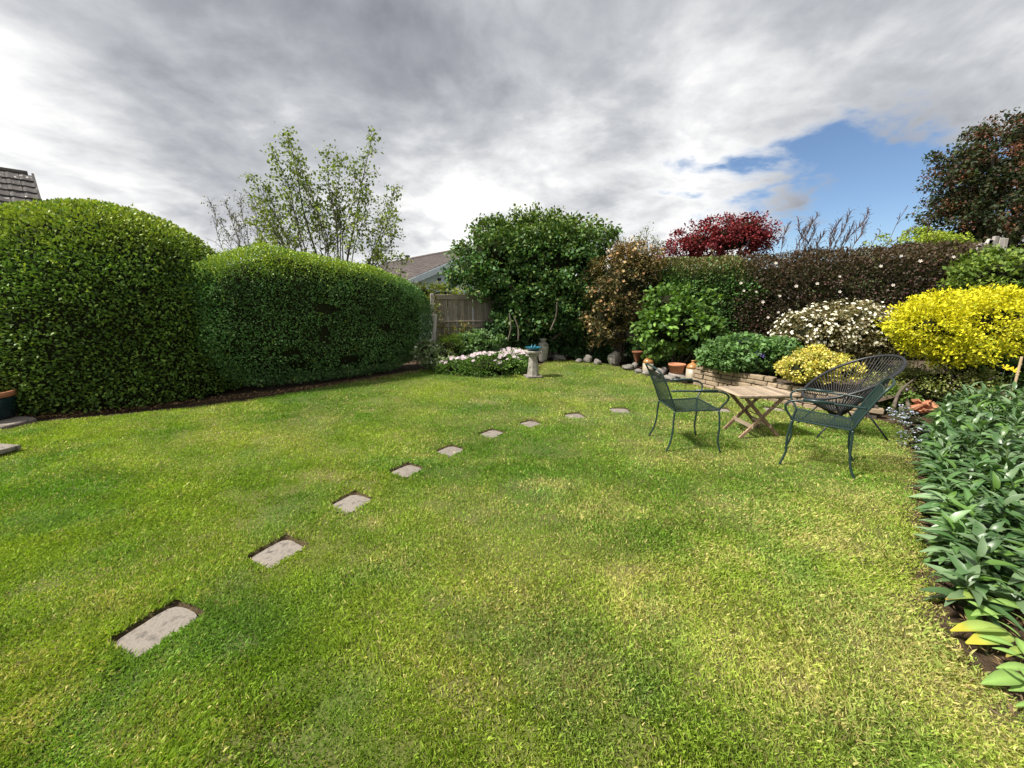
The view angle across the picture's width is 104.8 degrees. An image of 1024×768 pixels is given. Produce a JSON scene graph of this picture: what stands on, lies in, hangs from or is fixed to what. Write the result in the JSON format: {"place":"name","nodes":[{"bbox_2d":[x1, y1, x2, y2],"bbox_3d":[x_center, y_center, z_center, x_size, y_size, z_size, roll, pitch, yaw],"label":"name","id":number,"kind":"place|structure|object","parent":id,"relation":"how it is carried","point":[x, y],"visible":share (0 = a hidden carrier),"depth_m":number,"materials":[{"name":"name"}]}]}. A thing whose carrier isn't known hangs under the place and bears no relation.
{"place":"outdoors","nodes":[
{"label":"outdoors","id":0,"kind":"place"},
{"bbox_2d":[0,167,40,209],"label":"neighbour house","id":1,"kind":"structure","parent":0,"point":[17,184],"depth_m":11.45,"materials":[{"name":"tile"}]},
{"bbox_2d":[0,356,1023,767],"bbox_3d":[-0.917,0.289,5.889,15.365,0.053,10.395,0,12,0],"label":"lawn","id":2,"kind":"structure","parent":0,"point":[982,658],"depth_m":2.12,"materials":[{"name":"plant"}]},
{"bbox_2d":[0,443,21,454],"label":"paving slab","id":3,"kind":"structure","parent":2,"relation":"on","point":[6,448],"depth_m":3.92,"materials":[{"name":"stone"}]},
{"bbox_2d":[0,416,36,428],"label":"paving slab","id":4,"kind":"structure","parent":2,"relation":"on","point":[11,422],"depth_m":4.94,"materials":[{"name":"stone"}]},
{"bbox_2d":[0,388,17,418],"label":"glazed pot","id":5,"kind":"object","parent":4,"relation":"on","point":[8,405],"visible":0.92,"depth_m":4.98,"materials":[{"name":"teal ceramic"}]},
{"bbox_2d":[0,197,248,415],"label":"dome hedge","id":6,"kind":"object","parent":2,"relation":"on","point":[97,314],"visible":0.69,"depth_m":5.30,"materials":[{"name":"green plant"}]},
{"bbox_2d":[117,607,197,658],"bbox_3d":[-1.658,1.174,1.852,0.228,0.053,0.268,4,14,21],"label":"stepping stone","id":7,"kind":"object","parent":2,"relation":"on","point":[148,633],"visible":0.68,"depth_m":1.84,"materials":[{"name":"beige stone"}]},
{"bbox_2d":[14,370,418,417],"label":"leaf litter","id":8,"kind":"object","parent":2,"relation":"on","point":[194,401],"visible":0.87,"depth_m":6.03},
{"bbox_2d":[252,540,302,569],"bbox_3d":[-1.429,1.057,2.412,0.223,0.053,0.248,7,15,27],"label":"stepping stone","id":9,"kind":"object","parent":2,"relation":"on","point":[276,552],"visible":0.66,"depth_m":2.41,"materials":[{"name":"beige stone"}]},
{"bbox_2d":[180,235,433,386],"bbox_3d":[-3.500,-1.383,7.652,1.491,2.583,4.656,10,16,40],"label":"long hedge","id":10,"kind":"object","parent":2,"relation":"on","point":[281,313],"visible":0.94,"depth_m":6.81,"materials":[{"name":"green plant"}]},
{"bbox_2d":[238,125,413,286],"bbox_3d":[-4.801,-3.601,10.040,4.704,5.847,2.024,0,12,0],"label":"young tree","id":11,"kind":"object","parent":2,"relation":"on","point":[275,239],"visible":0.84,"depth_m":9.85,"materials":[{"name":"green plant"}]},
{"bbox_2d":[334,495,370,514],"bbox_3d":[-1.219,0.929,2.998,0.225,0.053,0.240,6,14,27],"label":"stepping stone","id":12,"kind":"object","parent":2,"relation":"on","point":[349,503],"visible":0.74,"depth_m":2.99,"materials":[{"name":"grey stone"}]},
{"bbox_2d":[393,465,421,477],"bbox_3d":[-0.949,0.810,3.566,0.218,0.053,0.237,7,14,33],"label":"stepping stone","id":13,"kind":"object","parent":2,"relation":"on","point":[407,470],"visible":0.62,"depth_m":3.57,"materials":[{"name":"grey stone"}]},
{"bbox_2d":[410,338,456,369],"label":"silver plant","id":14,"kind":"object","parent":2,"relation":"on","point":[432,355],"visible":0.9,"depth_m":8.35,"materials":[{"name":"green plant"}]},
{"bbox_2d":[432,314,436,342],"bbox_3d":[-1.799,-0.979,9.097,0.199,1.249,0.050,0,12,0],"label":"leaning stake","id":15,"kind":"object","parent":2,"relation":"on","point":[434,327],"visible":0.48,"depth_m":9.01,"materials":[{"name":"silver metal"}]},
{"bbox_2d":[438,447,461,457],"bbox_3d":[-0.628,0.708,4.029,0.218,0.053,0.233,8,14,35],"label":"stepping stone","id":16,"kind":"object","parent":2,"relation":"on","point":[449,451],"visible":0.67,"depth_m":4.02,"materials":[{"name":"grey stone"}]},
{"bbox_2d":[435,332,467,361],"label":"feathery bush","id":17,"kind":"object","parent":2,"relation":"on","point":[449,345],"visible":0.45,"depth_m":8.57,"materials":[{"name":"green plant"}]},
{"bbox_2d":[430,296,475,341],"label":"climbing rose","id":18,"kind":"object","parent":2,"relation":"on","point":[451,325],"visible":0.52,"depth_m":9.40,"materials":[{"name":"green plant"}]},
{"bbox_2d":[448,328,509,361],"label":"grey green clump","id":19,"kind":"object","parent":2,"relation":"on","point":[477,340],"visible":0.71,"depth_m":8.73,"materials":[{"name":"green plant"}]},
{"bbox_2d":[431,347,528,377],"bbox_3d":[-0.656,-0.488,8.393,2.337,0.534,1.787,0,12,0],"label":"daisy mound","id":20,"kind":"object","parent":2,"relation":"on","point":[508,362],"visible":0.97,"depth_m":7.96,"materials":[{"name":"green plant"}]},
{"bbox_2d":[481,430,503,437],"bbox_3d":[-0.229,0.599,4.548,0.218,0.053,0.232,9,16,39],"label":"stepping stone","id":21,"kind":"object","parent":2,"relation":"on","point":[491,433],"visible":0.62,"depth_m":4.55,"materials":[{"name":"grey stone"}]},
{"bbox_2d":[520,421,540,427],"bbox_3d":[0.229,0.521,4.898,0.227,0.053,0.218,-9,15,-37],"label":"stepping stone","id":22,"kind":"object","parent":2,"relation":"on","point":[530,423],"visible":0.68,"depth_m":4.91,"materials":[{"name":"grey stone"}]},
{"bbox_2d":[437,201,624,358],"bbox_3d":[0.441,-2.595,10.128,4.615,3.921,2.855,0,12,0],"label":"lilac tree","id":23,"kind":"object","parent":2,"relation":"on","point":[542,261],"visible":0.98,"depth_m":9.34,"materials":[{"name":"green plant"}]},
{"bbox_2d":[523,350,542,378],"bbox_3d":[0.413,-0.390,7.715,0.317,0.544,0.311,-3,12,-12],"label":"bird bath","id":24,"kind":"object","parent":2,"relation":"on","point":[533,372],"visible":0.91,"depth_m":7.64,"materials":[{"name":"beige stone"}]},
{"bbox_2d":[525,344,540,350],"bbox_3d":[0.414,-0.710,7.644,0.320,0.116,0.320,0,12,0],"label":"water dish","id":25,"kind":"object","parent":24,"relation":"on","point":[533,348],"visible":1,"depth_m":7.60,"materials":[{"name":"blue ceramic"}]},
{"bbox_2d":[430,294,642,356],"bbox_3d":[1.919,-1.611,10.773,8.090,1.650,0.091,-3,12,-14],"label":"wooden fence","id":26,"kind":"object","parent":2,"relation":"on","point":[476,315],"visible":0.09,"depth_m":9.93,"materials":[{"name":"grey wood"}]},
{"bbox_2d":[538,338,548,361],"bbox_3d":[0.760,-0.835,9.697,0.280,0.567,0.280,0,12,0],"label":"tall urn","id":27,"kind":"object","parent":2,"relation":"on","point":[543,345],"visible":0.92,"depth_m":9.60,"materials":[{"name":"grey stone"}]},
{"bbox_2d":[553,354,565,360],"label":"rock","id":28,"kind":"object","parent":2,"relation":"on","point":[557,357],"visible":0.86,"depth_m":9.80,"materials":[{"name":"grey stone"}]},
{"bbox_2d":[565,414,583,418],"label":"stepping stone","id":29,"kind":"object","parent":2,"relation":"on","point":[574,415],"visible":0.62,"depth_m":5.23,"materials":[{"name":"grey stone"}]},
{"bbox_2d":[583,354,591,362],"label":"rock","id":30,"kind":"object","parent":2,"relation":"on","point":[587,358],"visible":0.85,"depth_m":9.49,"materials":[{"name":"grey stone"}]},
{"bbox_2d":[482,287,697,369],"bbox_3d":[1.811,-1.462,9.645,5.110,1.939,1.847,4,13,18],"label":"ivy","id":31,"kind":"object","parent":2,"relation":"on","point":[566,338],"visible":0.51,"depth_m":9.79,"materials":[{"name":"green plant"}]},
{"bbox_2d":[594,359,600,364],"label":"rock","id":32,"kind":"object","parent":2,"relation":"on","point":[597,361],"visible":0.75,"depth_m":9.22,"materials":[{"name":"grey stone"}]},
{"bbox_2d":[607,351,620,365],"bbox_3d":[2.380,-0.582,9.181,0.308,0.387,0.185,1,12,5],"label":"rock","id":33,"kind":"object","parent":2,"relation":"on","point":[614,358],"visible":0.84,"depth_m":9.13,"materials":[{"name":"grey stone"}]},
{"bbox_2d":[610,409,628,412],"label":"stepping stone","id":34,"kind":"object","parent":2,"relation":"on","point":[619,410],"visible":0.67,"depth_m":5.48,"materials":[{"name":"grey stone"}]},
{"bbox_2d":[577,235,670,362],"bbox_3d":[2.571,-1.945,9.335,2.254,2.927,1.565,-5,13,-24],"label":"bronze shrub","id":35,"kind":"object","parent":2,"relation":"on","point":[621,284],"visible":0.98,"depth_m":8.93,"materials":[{"name":"brown plant"}]},
{"bbox_2d":[622,364,633,369],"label":"rock","id":36,"kind":"object","parent":2,"relation":"on","point":[628,367],"visible":0.86,"depth_m":8.53,"materials":[{"name":"grey stone"}]},
{"bbox_2d":[632,351,642,367],"bbox_3d":[2.801,-0.551,8.838,0.240,0.372,0.240,0,12,0],"label":"rusty urn","id":37,"kind":"object","parent":2,"relation":"on","point":[637,354],"visible":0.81,"depth_m":8.77,"materials":[{"name":"ceramic"}]},
{"bbox_2d":[642,356,653,371],"bbox_3d":[2.822,-0.402,8.161,0.220,0.365,0.220,0,12,0],"label":"stoneware flagon","id":38,"kind":"object","parent":2,"relation":"on","point":[650,361],"visible":0.58,"depth_m":8.09,"materials":[{"name":"brown ceramic"}]},
{"bbox_2d":[656,368,664,377],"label":"rock","id":39,"kind":"object","parent":2,"relation":"on","point":[662,371],"visible":0.48,"depth_m":7.80,"materials":[{"name":"grey stone"}]},
{"bbox_2d":[662,375,674,379],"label":"rock","id":40,"kind":"object","parent":2,"relation":"on","point":[669,377],"visible":0.77,"depth_m":7.47,"materials":[{"name":"grey stone"}]},
{"bbox_2d":[668,372,684,378],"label":"rock","id":41,"kind":"object","parent":2,"relation":"on","point":[677,376],"visible":0.34,"depth_m":7.54,"materials":[{"name":"grey stone"}]},
{"bbox_2d":[668,363,685,373],"bbox_3d":[3.190,-0.300,7.633,0.324,0.187,0.324,0,12,0],"label":"terracotta pot","id":42,"kind":"object","parent":41,"relation":"on","point":[676,368],"visible":1,"depth_m":7.53,"materials":[{"name":"orange ceramic"}]},
{"bbox_2d":[627,280,734,363],"bbox_3d":[3.410,-1.191,8.161,2.077,1.943,1.706,0,12,0],"label":"hydrangea","id":43,"kind":"object","parent":2,"relation":"on","point":[679,324],"visible":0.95,"depth_m":7.89,"materials":[{"name":"green plant"}]},
{"bbox_2d":[645,363,729,452],"bbox_3d":[1.749,0.220,4.102,0.708,0.858,0.574,0,12,0],"label":"garden chair","id":44,"kind":"object","parent":2,"relation":"on","point":[671,403],"visible":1,"depth_m":4.01,"materials":[{"name":"green paint"}]},
{"bbox_2d":[685,360,697,378],"bbox_3d":[3.406,-0.256,7.433,0.232,0.384,0.232,0,12,0],"label":"stoneware flagon","id":45,"kind":"object","parent":2,"relation":"on","point":[690,367],"visible":0.69,"depth_m":7.36,"materials":[{"name":"brown ceramic"}]},
{"bbox_2d":[633,246,775,362],"bbox_3d":[4.442,-1.759,9.305,3.043,2.759,1.535,5,13,20],"label":"green hedge","id":46,"kind":"object","parent":2,"relation":"on","point":[711,272],"visible":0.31,"depth_m":8.74,"materials":[{"name":"green plant"}]},
{"bbox_2d":[715,386,799,438],"bbox_3d":[2.730,0.324,4.467,0.668,0.514,0.468,-1,12,-3],"label":"folding table","id":47,"kind":"object","parent":2,"relation":"on","point":[748,393],"visible":0.94,"depth_m":4.36,"materials":[{"name":"brown wood"}]},
{"bbox_2d":[693,365,883,417],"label":"stone wall","id":48,"kind":"structure","parent":2,"relation":"on","point":[708,377],"depth_m":6.31,"materials":[{"name":"beige stone"}]},
{"bbox_2d":[778,377,895,479],"bbox_3d":[2.896,0.334,3.568,0.707,0.858,0.574,10,15,38],"label":"garden chair","id":49,"kind":"object","parent":2,"relation":"on","point":[867,404],"visible":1,"depth_m":3.53,"materials":[{"name":"green paint"}]},
{"bbox_2d":[797,354,906,440],"bbox_3d":[3.795,0.118,4.463,0.892,0.911,0.765,1,12,4],"label":"string chair","id":50,"kind":"object","parent":2,"relation":"on","point":[843,410],"visible":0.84,"depth_m":4.45,"materials":[{"name":"black metal"}]},
{"bbox_2d":[876,386,923,409],"bbox_3d":[5.349,0.190,5.609,0.926,0.333,0.556,0,12,0],"label":"leafy edging","id":51,"kind":"object","parent":2,"relation":"on","point":[893,391],"visible":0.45,"depth_m":5.52,"materials":[{"name":"green plant"}]},
{"bbox_2d":[885,404,933,450],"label":"forget me nots","id":52,"kind":"object","parent":2,"relation":"on","point":[907,420],"visible":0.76,"depth_m":4.72,"materials":[{"name":"blue plant"}]},
{"bbox_2d":[908,399,937,412],"bbox_3d":[5.508,0.296,5.277,0.355,0.184,0.285,-9,15,-36],"label":"broken planter","id":53,"kind":"object","parent":2,"relation":"on","point":[926,406],"visible":0.91,"depth_m":5.25,"materials":[{"name":"ceramic"}]},
{"bbox_2d":[850,352,1018,415],"bbox_3d":[6.337,-0.064,5.993,2.647,0.668,1.688,-11,16,-42],"label":"catmint","id":54,"kind":"object","parent":2,"relation":"on","point":[935,381],"visible":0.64,"depth_m":5.68,"materials":[{"name":"green plant"}]},
{"bbox_2d":[893,436,1023,721],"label":"leaf litter","id":55,"kind":"object","parent":2,"relation":"on","point":[971,679],"visible":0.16,"depth_m":1.81,"materials":[{"name":"brown soil"}]},
{"bbox_2d":[909,381,1023,632],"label":"leafy perennials","id":56,"kind":"object","parent":2,"relation":"on","point":[976,504],"visible":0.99,"depth_m":2.55,"materials":[{"name":"green plant"}]},
{"bbox_2d":[928,326,1023,401],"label":"dark underplant","id":57,"kind":"object","parent":2,"relation":"on","point":[1013,362],"visible":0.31,"depth_m":5.46,"materials":[{"name":"green plant"}]},
{"bbox_2d":[945,584,1023,706],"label":"yellowing plant","id":58,"kind":"object","parent":2,"relation":"on","point":[988,634],"visible":0.94,"depth_m":1.72,"materials":[{"name":"green plant"}]},
{"bbox_2d":[1000,364,1016,388],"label":"yellow poppies","id":59,"kind":"object","parent":2,"relation":"on","point":[1011,368],"visible":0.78,"depth_m":5.11,"materials":[{"name":"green plant"}]},
{"bbox_2d":[1010,356,1022,398],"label":"bamboo cane","id":60,"kind":"object","parent":2,"relation":"on","point":[1018,368],"visible":0.59,"depth_m":4.97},
{"bbox_2d":[0,0,1023,294],"label":"sky","id":61,"kind":"structure","parent":0,"point":[634,114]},
{"bbox_2d":[423,313,1022,411],"bbox_3d":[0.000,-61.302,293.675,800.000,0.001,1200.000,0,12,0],"label":"ground","id":62,"kind":"structure","parent":0,"point":[913,392],"depth_m":7.18,"materials":[{"name":"brown soil"}]},
{"bbox_2d":[201,185,283,259],"bbox_3d":[-7.279,-3.967,10.829,2.300,2.617,0.859,0,12,0],"label":"bare shrub","id":63,"kind":"object","parent":62,"relation":"on","point":[234,220],"visible":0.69,"depth_m":10.74,"materials":[{"name":"grey plant"}]},
{"bbox_2d":[377,246,496,339],"bbox_3d":[-4.626,-4.628,19.671,7.446,3.803,11.290,-9,15,-37],"label":"white bungalow","id":64,"kind":"object","parent":62,"relation":"on","point":[426,268],"visible":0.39,"depth_m":15.23,"materials":[{"name":"tile"}]},
{"bbox_2d":[409,281,473,337],"bbox_3d":[-1.982,-1.843,10.981,2.258,2.029,1.348,0,12,0],"label":"lime shrub","id":65,"kind":"object","parent":62,"relation":"on","point":[442,288],"visible":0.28,"depth_m":10.75,"materials":[{"name":"green plant"}]},
{"bbox_2d":[615,222,666,258],"bbox_3d":[3.557,-3.270,10.994,1.620,2.394,0.707,0,12,0],"label":"feathery tree","id":66,"kind":"object","parent":62,"relation":"on","point":[639,238],"visible":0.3,"depth_m":10.87,"materials":[{"name":"brown plant"}]},
{"bbox_2d":[657,210,784,266],"bbox_3d":[6.037,-3.041,11.827,3.832,4.021,1.985,0,12,0],"label":"red maple","id":67,"kind":"object","parent":62,"relation":"on","point":[752,235],"visible":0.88,"depth_m":11.21,"materials":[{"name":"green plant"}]},
{"bbox_2d":[862,225,978,259],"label":"lime dome","id":68,"kind":"structure","parent":62,"relation":"on","point":[946,235],"depth_m":9.01,"materials":[{"name":"green plant"}]},
{"bbox_2d":[905,107,1023,257],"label":"holm tree","id":69,"kind":"object","parent":62,"relation":"on","point":[973,208],"visible":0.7,"depth_m":10.01,"materials":[{"name":"green plant"}]},
{"bbox_2d":[935,243,1023,322],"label":"leafy shrub","id":70,"kind":"object","parent":62,"relation":"on","point":[992,266],"visible":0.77,"depth_m":6.55,"materials":[{"name":"green plant"}]},
{"bbox_2d":[757,358,962,401],"bbox_3d":[6.307,-0.361,7.665,5.528,0.166,3.145,-6,14,-26],"label":"soil bed","id":71,"kind":"object","parent":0,"point":[785,380],"visible":0.06,"depth_m":6.29,"materials":[{"name":"brown soil"}]},
{"bbox_2d":[694,331,802,375],"bbox_3d":[4.038,-0.490,6.707,1.702,0.801,1.154,4,13,17],"label":"cranesbill","id":72,"kind":"object","parent":71,"relation":"on","point":[750,353],"visible":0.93,"depth_m":6.41,"materials":[{"name":"green plant"}]},
{"bbox_2d":[773,343,869,388],"bbox_3d":[4.486,-0.245,5.793,1.198,0.703,0.844,0,12,0],"label":"variegated euonymus","id":73,"kind":"object","parent":71,"relation":"on","point":[807,365],"visible":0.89,"depth_m":5.64,"materials":[{"name":"yellow plant"}]},
{"bbox_2d":[767,298,908,364],"bbox_3d":[5.662,-0.844,6.888,2.274,1.310,1.479,0,12,0],"label":"white cistus","id":74,"kind":"object","parent":71,"relation":"on","point":[852,333],"visible":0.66,"depth_m":6.46,"materials":[{"name":"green plant"}]},
{"bbox_2d":[719,230,1022,359],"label":"purple hedge","id":75,"kind":"object","parent":71,"relation":"on","point":[797,284],"visible":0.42,"depth_m":7.96,"materials":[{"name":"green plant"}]},
{"bbox_2d":[777,206,871,268],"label":"twiggy shoots","id":76,"kind":"object","parent":75,"relation":"on","point":[804,233],"visible":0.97,"depth_m":8.22,"materials":[{"name":"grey plant"}]},
{"bbox_2d":[871,205,933,246],"bbox_3d":[7.829,-3.145,7.915,1.120,0.810,0.236,0,12,0],"label":"long shoot","id":77,"kind":"object","parent":75,"relation":"on","point":[907,230],"visible":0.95,"depth_m":7.92,"materials":[{"name":"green plant"}]},
{"bbox_2d":[975,236,1008,256],"bbox_3d":[9.269,-1.734,8.219,1.723,2.545,0.060,0,12,0],"label":"wooden finial","id":78,"kind":"object","parent":75,"relation":"attached to","point":[996,240],"visible":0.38,"depth_m":7.95,"materials":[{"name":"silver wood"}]},
{"bbox_2d":[871,283,1023,394],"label":"golden bush","id":79,"kind":"object","parent":71,"relation":"on","point":[979,316],"visible":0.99,"depth_m":5.32,"materials":[{"name":"yellow plant"}]}
]}

